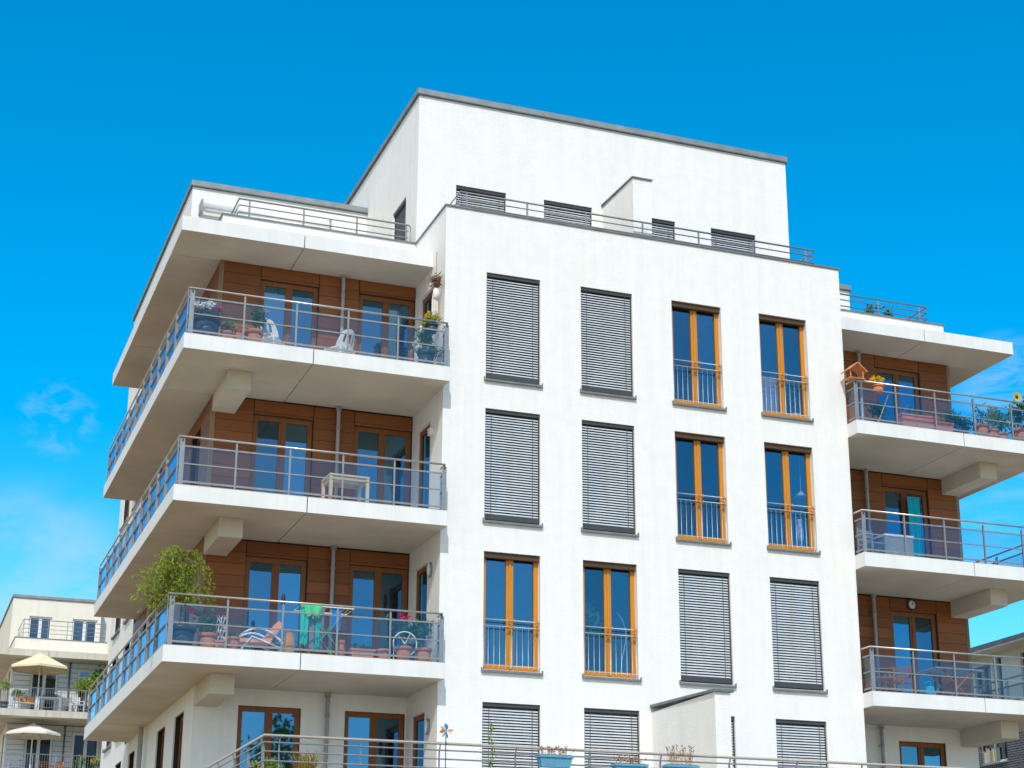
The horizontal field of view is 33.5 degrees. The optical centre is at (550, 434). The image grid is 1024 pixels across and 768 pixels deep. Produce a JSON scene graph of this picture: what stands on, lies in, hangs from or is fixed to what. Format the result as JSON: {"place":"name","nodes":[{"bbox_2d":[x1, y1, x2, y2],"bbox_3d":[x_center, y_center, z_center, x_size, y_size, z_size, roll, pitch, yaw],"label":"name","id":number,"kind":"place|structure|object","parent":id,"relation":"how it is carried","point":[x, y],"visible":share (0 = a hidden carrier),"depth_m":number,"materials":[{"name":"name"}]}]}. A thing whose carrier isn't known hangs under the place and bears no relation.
{"place":"outdoors","nodes":[
{"label":"outdoors","id":0,"kind":"place"},
{"bbox_2d":[0,594,111,767],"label":"apartment building","id":1,"kind":"structure","parent":0,"point":[72,635],"depth_m":80.85,"materials":[{"name":"paint"}]},
{"bbox_2d":[0,678,12,707],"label":"potted plant","id":2,"kind":"object","parent":1,"relation":"on","point":[5,682],"visible":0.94,"depth_m":78.26,"materials":[{"name":"green plant"}]},
{"bbox_2d":[11,695,36,708],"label":"garden bench","id":3,"kind":"object","parent":1,"relation":"on","point":[28,700],"visible":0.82,"depth_m":78.76,"materials":[{"name":"brown wood"}]},
{"bbox_2d":[5,722,60,767],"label":"parasol","id":4,"kind":"object","parent":1,"relation":"on","point":[33,731],"visible":1,"depth_m":78.21,"materials":[{"name":"beige fabric"}]},
{"bbox_2d":[23,737,52,767],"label":"balcony door","id":5,"kind":"structure","parent":1,"relation":"in","point":[39,746],"depth_m":79.75,"materials":[{"name":"white paint"}]},
{"bbox_2d":[11,652,67,708],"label":"parasol","id":6,"kind":"object","parent":1,"relation":"on","point":[41,663],"visible":0.94,"depth_m":79.01,"materials":[{"name":"beige fabric"}]},
{"bbox_2d":[28,616,51,637],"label":"window","id":7,"kind":"structure","parent":1,"relation":"in","point":[39,628],"depth_m":84.75,"materials":[{"name":"glass"}]},
{"bbox_2d":[28,674,57,709],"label":"balcony door","id":8,"kind":"structure","parent":1,"relation":"in","point":[46,681],"depth_m":80.64,"materials":[{"name":"white paint"}]},
{"bbox_2d":[71,619,96,640],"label":"window","id":9,"kind":"structure","parent":1,"relation":"in","point":[81,636],"depth_m":85.51,"materials":[{"name":"glass"}]},
{"bbox_2d":[71,671,96,711],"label":"potted plant","id":10,"kind":"object","parent":1,"relation":"on","point":[82,684],"visible":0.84,"depth_m":80.06,"materials":[{"name":"green plant"}]},
{"bbox_2d":[70,733,98,767],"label":"balcony door","id":11,"kind":"structure","parent":1,"relation":"in","point":[79,745],"depth_m":80.55,"materials":[{"name":"white paint"}]},
{"bbox_2d":[75,670,104,711],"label":"balcony door","id":12,"kind":"structure","parent":1,"relation":"in","point":[80,672],"depth_m":81.34,"materials":[{"name":"white paint"}]},
{"bbox_2d":[248,756,282,767],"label":"lime bush","id":13,"kind":"object","parent":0,"point":[270,765],"visible":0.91,"depth_m":27.62,"materials":[{"name":"green plant"}]},
{"bbox_2d":[285,749,325,767],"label":"potted plant","id":14,"kind":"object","parent":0,"point":[306,758],"depth_m":28.22,"materials":[{"name":"plant"}]},
{"bbox_2d":[0,0,1023,647],"label":"sky","id":15,"kind":"structure","parent":0,"point":[898,125],"materials":[{"name":"blue"}]},
{"bbox_2d":[84,88,1023,767],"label":"apartment building","id":16,"kind":"structure","parent":0,"point":[558,434],"depth_m":35.89,"materials":[{"name":"white paint"}]},
{"bbox_2d":[129,545,216,644],"bbox_3d":[-6.936,2.993,31.360,1.712,1.952,1.278,7,-19,-20],"label":"weeping tree","id":17,"kind":"object","parent":16,"relation":"on","point":[181,631],"visible":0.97,"depth_m":31.28,"materials":[{"name":"green plant"}]},
{"bbox_2d":[177,716,183,767],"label":"window","id":18,"kind":"structure","parent":16,"relation":"in","point":[181,719],"depth_m":34.69,"materials":[{"name":"brown glass"}]},
{"bbox_2d":[190,610,222,646],"bbox_3d":[-6.365,3.641,31.509,0.623,0.806,0.487,7,-19,-20],"label":"potted plant","id":19,"kind":"object","parent":16,"relation":"on","point":[211,636],"visible":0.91,"depth_m":31.41,"materials":[{"name":"green plant"}]},
{"bbox_2d":[193,300,225,335],"bbox_3d":[-6.692,-2.203,33.114,0.813,0.917,0.597,7,-19,-20],"label":"flower tub","id":20,"kind":"object","parent":16,"relation":"on","point":[206,323],"visible":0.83,"depth_m":32.92,"materials":[{"name":"ceramic"}]},
{"bbox_2d":[179,605,248,648],"bbox_3d":[-6.438,3.819,32.541,1.308,1.089,0.440,7,-19,-20],"label":"red hammock","id":21,"kind":"object","parent":16,"relation":"on","point":[189,609],"visible":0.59,"depth_m":32.58,"materials":[{"name":"fabric"}]},
{"bbox_2d":[215,615,225,647],"bbox_3d":[-6.091,3.689,31.485,0.238,0.699,0.234,7,-19,-20],"label":"trellis","id":22,"kind":"object","parent":16,"relation":"on","point":[221,640],"visible":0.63,"depth_m":31.47,"materials":[{"name":"white wood"}]},
{"bbox_2d":[220,317,236,337],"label":"potted plant","id":23,"kind":"object","parent":16,"relation":"on","point":[226,324],"visible":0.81,"depth_m":33.24,"materials":[{"name":"green plant"}]},
{"bbox_2d":[227,631,240,647],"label":"potted plant","id":24,"kind":"object","parent":16,"relation":"on","point":[232,639],"visible":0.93,"depth_m":31.42,"materials":[{"name":"orange plant"}]},
{"bbox_2d":[245,299,269,340],"bbox_3d":[-5.758,-2.134,33.534,0.447,1.038,0.473,-14,-23,38],"label":"potted plant","id":25,"kind":"object","parent":16,"relation":"on","point":[256,313],"visible":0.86,"depth_m":33.48,"materials":[{"name":"green plant"}]},
{"bbox_2d":[239,621,282,650],"bbox_3d":[-5.528,3.882,32.072,1.027,0.703,0.558,7,-19,-20],"label":"sun lounger","id":26,"kind":"object","parent":16,"relation":"on","point":[268,637],"visible":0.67,"depth_m":31.93,"materials":[{"name":"white plastic"}]},
{"bbox_2d":[198,199,331,228],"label":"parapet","id":27,"kind":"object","parent":16,"relation":"attached to","point":[211,208],"visible":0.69,"depth_m":40.77,"materials":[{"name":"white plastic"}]},
{"bbox_2d":[236,706,299,767],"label":"balcony door","id":28,"kind":"structure","parent":16,"relation":"in","point":[253,721],"depth_m":33.40,"materials":[{"name":"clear glass"}]},
{"bbox_2d":[257,318,283,343],"bbox_3d":[-5.633,-1.849,34.066,0.520,0.822,0.542,-6,-19,18],"label":"plastic chair","id":29,"kind":"object","parent":16,"relation":"on","point":[273,335],"visible":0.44,"depth_m":33.92,"materials":[{"name":"white plastic"}]},
{"bbox_2d":[242,556,306,653],"bbox_3d":[-5.552,3.640,34.114,1.250,2.330,0.082,7,-19,-20],"label":"balcony door","id":30,"kind":"structure","parent":16,"relation":"in","point":[265,578],"depth_m":34.23,"materials":[{"name":"blue glass"}]},
{"bbox_2d":[250,415,312,495],"bbox_3d":[-5.558,0.782,35.027,1.250,2.330,0.082,7,-19,-20],"label":"balcony door","id":31,"kind":"structure","parent":16,"relation":"in","point":[269,430],"depth_m":35.14,"materials":[{"name":"blue glass"}]},
{"bbox_2d":[283,631,294,651],"bbox_3d":[-4.890,3.918,31.851,0.230,0.480,0.227,7,-19,-20],"label":"clay urn","id":32,"kind":"object","parent":16,"relation":"on","point":[289,640],"visible":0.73,"depth_m":31.78,"materials":[{"name":"ceramic"}]},
{"bbox_2d":[260,280,317,348],"bbox_3d":[-5.564,-2.075,35.940,1.250,2.330,0.082,7,-19,-20],"label":"balcony door","id":33,"kind":"structure","parent":16,"relation":"in","point":[268,289],"depth_m":36.12,"materials":[{"name":"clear glass"}]},
{"bbox_2d":[294,605,353,654],"bbox_3d":[-4.339,3.848,32.496,1.051,1.016,0.584,7,-19,-20],"label":"laundry rack","id":34,"kind":"object","parent":16,"relation":"on","point":[325,607],"visible":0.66,"depth_m":32.41,"materials":[{"name":"white metal"}]},
{"bbox_2d":[300,606,308,646],"bbox_3d":[-4.660,3.638,32.183,0.180,0.784,0.052,7,-19,-20],"label":"laundry","id":35,"kind":"object","parent":34,"relation":"hanging from","point":[304,620],"visible":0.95,"depth_m":32.17,"materials":[{"name":"teal fabric"}]},
{"bbox_2d":[304,604,322,618],"bbox_3d":[-4.498,3.373,32.266,0.360,0.270,0.052,7,-19,-20],"label":"laundry","id":36,"kind":"object","parent":34,"relation":"hanging from","point":[313,608],"visible":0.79,"depth_m":32.27,"materials":[{"name":"green fabric"}]},
{"bbox_2d":[309,608,324,649],"bbox_3d":[-4.447,3.710,32.338,0.300,0.829,0.052,7,-19,-20],"label":"laundry","id":37,"kind":"object","parent":34,"relation":"hanging from","point":[312,624],"visible":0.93,"depth_m":32.32,"materials":[{"name":"fabric"}]},
{"bbox_2d":[324,329,354,353],"bbox_3d":[-4.259,-1.688,34.580,0.541,0.822,0.520,-12,-21,32],"label":"plastic chair","id":38,"kind":"object","parent":16,"relation":"on","point":[340,344],"visible":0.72,"depth_m":34.46,"materials":[{"name":"white plastic"}]},
{"bbox_2d":[321,473,369,501],"bbox_3d":[-4.072,1.239,33.747,0.820,0.735,0.600,7,-19,-22],"label":"balcony table","id":39,"kind":"object","parent":16,"relation":"on","point":[332,483],"visible":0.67,"depth_m":33.74,"materials":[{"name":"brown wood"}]},
{"bbox_2d":[348,642,375,656],"bbox_3d":[-3.563,4.130,32.319,0.514,0.356,0.254,7,-19,-20],"label":"planter trough","id":40,"kind":"object","parent":16,"relation":"on","point":[365,649],"visible":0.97,"depth_m":32.28,"materials":[{"name":"orange ceramic"}]},
{"bbox_2d":[343,711,403,767],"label":"balcony door","id":41,"kind":"structure","parent":16,"relation":"in","point":[357,724],"depth_m":34.15,"materials":[{"name":"blue glass"}]},
{"bbox_2d":[347,565,407,658],"bbox_3d":[-3.560,3.875,34.862,1.250,2.330,0.082,7,-19,-20],"label":"balcony door","id":42,"kind":"structure","parent":16,"relation":"in","point":[375,587],"depth_m":34.96,"materials":[{"name":"blue glass"}]},
{"bbox_2d":[352,426,410,505],"bbox_3d":[-3.567,1.017,35.775,1.250,2.330,0.082,7,-19,-20],"label":"balcony door","id":43,"kind":"structure","parent":16,"relation":"in","point":[367,441],"depth_m":35.91,"materials":[{"name":"blue glass"}]},
{"bbox_2d":[357,294,413,360],"bbox_3d":[-3.573,-1.841,36.688,1.250,2.330,0.082,7,-19,-20],"label":"balcony door","id":44,"kind":"structure","parent":16,"relation":"in","point":[366,303],"depth_m":36.83,"materials":[{"name":"blue glass"}]},
{"bbox_2d":[394,199,405,240],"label":"window","id":45,"kind":"structure","parent":16,"relation":"in","point":[401,212],"depth_m":39.53,"materials":[{"name":"grey glass"}]},
{"bbox_2d":[395,641,411,659],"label":"potted plant","id":46,"kind":"object","parent":16,"relation":"on","point":[403,649],"visible":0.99,"depth_m":32.40,"materials":[{"name":"orange plant"}]},
{"bbox_2d":[386,613,432,659],"bbox_3d":[-2.646,4.048,33.270,1.187,1.086,0.547,7,-19,-20],"label":"potted plant","id":47,"kind":"object","parent":16,"relation":"on","point":[413,629],"visible":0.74,"depth_m":33.23,"materials":[{"name":"green plant"}]},
{"bbox_2d":[413,713,423,766],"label":"balcony door","id":48,"kind":"structure","parent":16,"relation":"in","point":[418,723],"depth_m":33.76,"materials":[{"name":"blue glass"}]},
{"bbox_2d":[416,565,426,646],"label":"balcony door","id":49,"kind":"structure","parent":16,"relation":"in","point":[421,588],"depth_m":34.64,"materials":[{"name":"blue glass"}]},
{"bbox_2d":[411,623,433,660],"bbox_3d":[-2.467,4.023,32.728,0.446,0.805,0.330,7,-19,-20],"label":"potted plant","id":50,"kind":"object","parent":16,"relation":"on","point":[424,651],"visible":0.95,"depth_m":32.61,"materials":[{"name":"green plant"}]},
{"bbox_2d":[413,326,434,361],"bbox_3d":[-2.604,-1.785,35.121,0.463,1.326,0.498,7,-19,-20],"label":"potted plant","id":51,"kind":"object","parent":16,"relation":"on","point":[425,338],"visible":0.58,"depth_m":35.14,"materials":[{"name":"green plant"}]},
{"bbox_2d":[418,424,429,507],"bbox_3d":[-2.552,0.903,35.227,0.070,2.210,0.920,7,-19,-20],"label":"balcony door","id":52,"kind":"structure","parent":16,"relation":"in","point":[424,454],"depth_m":35.47,"materials":[{"name":"blue glass"}]},
{"bbox_2d":[410,340,441,363],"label":"potted plant","id":53,"kind":"object","parent":16,"relation":"on","point":[427,353],"visible":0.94,"depth_m":34.56,"materials":[{"name":"blue plant"}]},
{"bbox_2d":[422,290,432,349],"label":"balcony door","id":54,"kind":"structure","parent":16,"relation":"in","point":[427,302],"depth_m":36.57,"materials":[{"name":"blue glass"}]},
{"bbox_2d":[420,310,442,334],"bbox_3d":[-2.446,-2.292,34.596,0.502,0.492,0.417,7,-19,-20],"label":"hanging planter","id":55,"kind":"object","parent":16,"relation":"hanging from","point":[432,325],"visible":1,"depth_m":34.54,"materials":[{"name":"plant"}]},
{"bbox_2d":[428,261,442,316],"bbox_3d":[-2.361,-3.063,35.201,0.359,1.508,0.368,15,-23,-39],"label":"wind ornament","id":56,"kind":"object","parent":16,"relation":"hanging from","point":[435,282],"visible":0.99,"depth_m":35.13,"materials":[{"name":"white wicker"}]},
{"bbox_2d":[440,723,452,767],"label":"pinwheel","id":57,"kind":"object","parent":16,"relation":"attached to","point":[445,728],"visible":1,"depth_m":28.40,"materials":[{"name":"plastic"}]},
{"bbox_2d":[456,185,505,211],"bbox_3d":[-1.613,-4.431,38.453,1.200,2.330,0.180,7,-19,-20],"label":"window","id":58,"kind":"structure","parent":16,"relation":"in","point":[458,188],"depth_m":38.74,"materials":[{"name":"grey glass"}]},
{"bbox_2d":[482,702,539,767],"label":"window","id":59,"kind":"structure","parent":16,"relation":"in","point":[514,724],"depth_m":33.06,"materials":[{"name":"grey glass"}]},
{"bbox_2d":[481,551,542,675],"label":"window","id":60,"kind":"structure","parent":16,"relation":"in","point":[511,629],"depth_m":35.64,"materials":[{"name":"blue glass"}]},
{"bbox_2d":[482,408,542,527],"bbox_3d":[-0.792,0.701,34.658,1.280,2.420,0.272,7,-19,-20],"label":"window","id":61,"kind":"structure","parent":16,"relation":"in","point":[511,438],"depth_m":34.70,"materials":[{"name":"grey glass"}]},
{"bbox_2d":[484,273,542,387],"bbox_3d":[-0.798,-2.156,35.571,1.280,2.420,0.272,7,-19,-20],"label":"window","id":62,"kind":"structure","parent":16,"relation":"in","point":[512,303],"depth_m":35.62,"materials":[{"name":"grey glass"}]},
{"bbox_2d":[535,746,574,767],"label":"rail planter","id":63,"kind":"object","parent":16,"relation":"attached to","point":[552,760],"visible":1,"depth_m":28.83,"materials":[{"name":"plastic"}]},
{"bbox_2d":[544,200,590,225],"bbox_3d":[0.367,-4.198,39.196,1.200,2.330,0.180,7,-19,-20],"label":"window","id":64,"kind":"structure","parent":16,"relation":"in","point":[548,216],"depth_m":39.47,"materials":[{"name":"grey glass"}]},
{"bbox_2d":[585,600,602,670],"bbox_3d":[0.682,4.221,34.835,0.811,1.696,0.760,7,-19,-20],"label":"house plant","id":65,"kind":"object","parent":16,"relation":"in","point":[590,613],"visible":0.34,"depth_m":34.87,"materials":[{"name":"green plant"}]},
{"bbox_2d":[580,287,636,399],"bbox_3d":[1.182,-1.923,36.315,1.280,2.420,0.272,7,-19,-20],"label":"window","id":66,"kind":"structure","parent":16,"relation":"in","point":[606,326],"depth_m":36.37,"materials":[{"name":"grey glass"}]},
{"bbox_2d":[581,420,638,536],"bbox_3d":[1.188,0.934,35.402,1.280,2.420,0.272,7,-19,-20],"label":"window","id":67,"kind":"structure","parent":16,"relation":"in","point":[608,495],"depth_m":35.45,"materials":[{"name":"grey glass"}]},
{"bbox_2d":[584,708,638,767],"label":"window","id":68,"kind":"structure","parent":16,"relation":"in","point":[604,729],"depth_m":33.82,"materials":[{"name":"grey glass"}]},
{"bbox_2d":[582,560,641,681],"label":"window","id":69,"kind":"structure","parent":16,"relation":"in","point":[609,587],"depth_m":36.00,"materials":[{"name":"blue glass"}]},
{"bbox_2d":[610,754,648,767],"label":"rail planter","id":70,"kind":"object","parent":16,"relation":"attached to","point":[636,764],"visible":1,"depth_m":29.30,"materials":[{"name":"plastic"}]},
{"bbox_2d":[652,219,674,239],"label":"window","id":71,"kind":"structure","parent":16,"relation":"in","point":[654,233],"depth_m":40.34,"materials":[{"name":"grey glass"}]},
{"bbox_2d":[662,745,699,767],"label":"rail planter","id":72,"kind":"object","parent":16,"relation":"attached to","point":[678,765],"visible":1,"depth_m":29.70,"materials":[{"name":"plant"}]},
{"bbox_2d":[671,301,726,411],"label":"window","id":73,"kind":"structure","parent":16,"relation":"in","point":[695,337],"depth_m":38.48,"materials":[{"name":"blue glass"}]},
{"bbox_2d":[675,432,731,545],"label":"window","id":74,"kind":"structure","parent":16,"relation":"in","point":[700,498],"depth_m":37.65,"materials":[{"name":"blue glass"}]},
{"bbox_2d":[678,569,736,687],"bbox_3d":[3.186,4.027,35.237,1.280,2.420,0.272,7,-19,-20],"label":"window","id":75,"kind":"structure","parent":16,"relation":"in","point":[704,599],"depth_m":35.28,"materials":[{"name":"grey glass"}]},
{"bbox_2d":[731,716,734,767],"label":"window","id":76,"kind":"structure","parent":16,"relation":"in","point":[732,718],"depth_m":34.75,"materials":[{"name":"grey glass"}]},
{"bbox_2d":[711,229,754,252],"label":"window","id":77,"kind":"structure","parent":16,"relation":"in","point":[713,243],"depth_m":40.98,"materials":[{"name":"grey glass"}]},
{"bbox_2d":[762,376,778,411],"bbox_3d":[4.867,-0.790,37.706,0.540,1.011,0.054,7,-19,-20],"label":"cafe curtain","id":78,"kind":"object","parent":16,"relation":"hanging from","point":[770,398],"visible":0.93,"depth_m":37.73,"materials":[{"name":"fabric"}]},
{"bbox_2d":[759,314,813,422],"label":"window","id":79,"kind":"structure","parent":16,"relation":"in","point":[782,357],"depth_m":38.32,"materials":[{"name":"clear glass"}]},
{"bbox_2d":[764,443,820,554],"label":"window","id":80,"kind":"structure","parent":16,"relation":"in","point":[783,477],"depth_m":38.25,"materials":[{"name":"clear glass"}]},
{"bbox_2d":[785,376,801,414],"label":"house plant","id":81,"kind":"object","parent":16,"relation":"on","point":[791,396],"visible":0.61,"depth_m":38.16,"materials":[{"name":"green plant"}]},
{"bbox_2d":[770,577,827,693],"bbox_3d":[5.182,4.262,35.986,1.280,2.420,0.272,7,-19,-20],"label":"window","id":82,"kind":"structure","parent":16,"relation":"in","point":[795,613],"depth_m":36.03,"materials":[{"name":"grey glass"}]},
{"bbox_2d":[796,519,803,545],"bbox_3d":[5.453,2.264,37.163,0.240,0.820,0.234,7,-19,-20],"label":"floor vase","id":83,"kind":"object","parent":16,"relation":"on","point":[799,527],"visible":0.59,"depth_m":37.12,"materials":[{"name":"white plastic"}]},
{"bbox_2d":[776,719,826,767],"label":"window","id":84,"kind":"structure","parent":16,"relation":"in","point":[796,739],"depth_m":35.34,"materials":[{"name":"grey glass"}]},
{"bbox_2d":[841,362,867,382],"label":"bird house","id":85,"kind":"structure","parent":16,"relation":"on","point":[858,369],"depth_m":38.01,"materials":[{"name":"brown wood"}]},
{"bbox_2d":[856,527,886,553],"bbox_3d":[7.161,2.482,37.920,0.460,0.860,0.456,13,-22,-35],"label":"garden chair","id":86,"kind":"object","parent":16,"relation":"on","point":[871,544],"visible":0.62,"depth_m":37.93,"materials":[{"name":"grey plastic"}]},
{"bbox_2d":[869,375,884,395],"bbox_3d":[7.337,-1.105,38.213,0.382,0.431,0.288,7,-19,-20],"label":"hanging planter","id":87,"kind":"object","parent":16,"relation":"hanging from","point":[879,387],"visible":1,"depth_m":38.13,"materials":[{"name":"ceramic"}]},
{"bbox_2d":[864,400,889,422],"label":"potted plant","id":88,"kind":"object","parent":16,"relation":"on","point":[877,410],"visible":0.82,"depth_m":38.40,"materials":[{"name":"green plant"}]},
{"bbox_2d":[869,658,895,691],"bbox_3d":[7.210,5.327,36.967,0.456,0.860,0.460,0,-18,-1],"label":"garden chair","id":89,"kind":"object","parent":16,"relation":"on","point":[883,678],"visible":0.47,"depth_m":36.86,"materials":[{"name":"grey wood"}]},
{"bbox_2d":[873,533,913,555],"bbox_3d":[7.744,2.675,38.316,0.760,0.730,0.480,7,-19,-20],"label":"storage box","id":90,"kind":"object","parent":16,"relation":"on","point":[894,543],"visible":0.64,"depth_m":38.17,"materials":[{"name":"white plastic"}]},
{"bbox_2d":[874,368,919,423],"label":"balcony door","id":91,"kind":"structure","parent":16,"relation":"in","point":[891,376],"depth_m":41.40,"materials":[{"name":"blue glass"}]},
{"bbox_2d":[884,664,912,692],"bbox_3d":[7.672,5.496,37.500,0.460,0.860,0.456,-14,-22,36],"label":"garden chair","id":92,"kind":"object","parent":16,"relation":"on","point":[902,682],"visible":0.56,"depth_m":37.55,"materials":[{"name":"brown wood"}]},
{"bbox_2d":[882,487,930,557],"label":"balcony door","id":93,"kind":"structure","parent":16,"relation":"in","point":[894,499],"depth_m":40.43,"materials":[{"name":"blue glass"}]},
{"bbox_2d":[906,496,921,556],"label":"door curtain","id":94,"kind":"object","parent":16,"relation":"hanging from","point":[914,509],"depth_m":40.26,"materials":[{"name":"fabric"}]},
{"bbox_2d":[890,611,939,694],"bbox_3d":[8.421,5.285,39.361,1.250,2.330,0.082,7,-19,-20],"label":"balcony door","id":95,"kind":"structure","parent":16,"relation":"in","point":[908,630],"depth_m":39.49,"materials":[{"name":"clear glass"}]},
{"bbox_2d":[898,406,933,428],"bbox_3d":[8.296,-0.339,38.581,0.956,0.632,0.322,8,-20,-25],"label":"planter trough","id":96,"kind":"object","parent":16,"relation":"on","point":[914,418],"visible":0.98,"depth_m":38.47,"materials":[{"name":"pink ceramic"}]},
{"bbox_2d":[899,741,945,767],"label":"balcony door","id":97,"kind":"structure","parent":16,"relation":"in","point":[911,753],"depth_m":38.72,"materials":[{"name":"clear glass"}]},
{"bbox_2d":[917,666,982,696],"bbox_3d":[8.876,5.613,37.673,1.240,0.754,0.720,7,-19,-20],"label":"folding table","id":98,"kind":"object","parent":16,"relation":"on","point":[947,671],"visible":0.71,"depth_m":37.70,"materials":[{"name":"brown wood"}]},
{"bbox_2d":[940,408,980,432],"bbox_3d":[9.448,-0.217,39.149,1.160,0.739,0.537,4,-18,-12],"label":"potted plant","id":99,"kind":"object","parent":16,"relation":"on","point":[959,421],"visible":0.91,"depth_m":39.08,"materials":[{"name":"green plant"}]},
{"bbox_2d":[971,403,988,435],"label":"potted plant","id":100,"kind":"object","parent":16,"relation":"on","point":[982,427],"visible":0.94,"depth_m":39.04,"materials":[{"name":"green plant"}]},
{"bbox_2d":[983,402,1001,436],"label":"potted plant","id":101,"kind":"object","parent":16,"relation":"on","point":[992,430],"visible":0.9,"depth_m":39.34,"materials":[{"name":"green plant"}]},
{"bbox_2d":[986,405,1014,437],"bbox_3d":[10.404,-0.211,39.509,0.646,0.944,0.483,4,-18,-12],"label":"potted plant","id":102,"kind":"object","parent":16,"relation":"on","point":[1001,424],"visible":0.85,"depth_m":39.46,"materials":[{"name":"green plant"}]},
{"bbox_2d":[1005,396,1023,440],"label":"potted plant","id":103,"kind":"object","parent":16,"relation":"on","point":[1019,431],"visible":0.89,"depth_m":39.58,"materials":[{"name":"green plant"}]},
{"bbox_2d":[971,632,1023,767],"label":"brick house","id":104,"kind":"structure","parent":0,"point":[1008,754],"depth_m":61.77,"materials":[{"name":"grey brick"}]},
{"bbox_2d":[977,665,992,697],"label":"window","id":105,"kind":"structure","parent":104,"relation":"in","point":[986,673],"depth_m":63.12,"materials":[{"name":"glass"}]},
{"bbox_2d":[979,742,1008,766],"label":"window","id":106,"kind":"structure","parent":104,"relation":"in","point":[1003,746],"depth_m":61.80,"materials":[{"name":"grey glass"}]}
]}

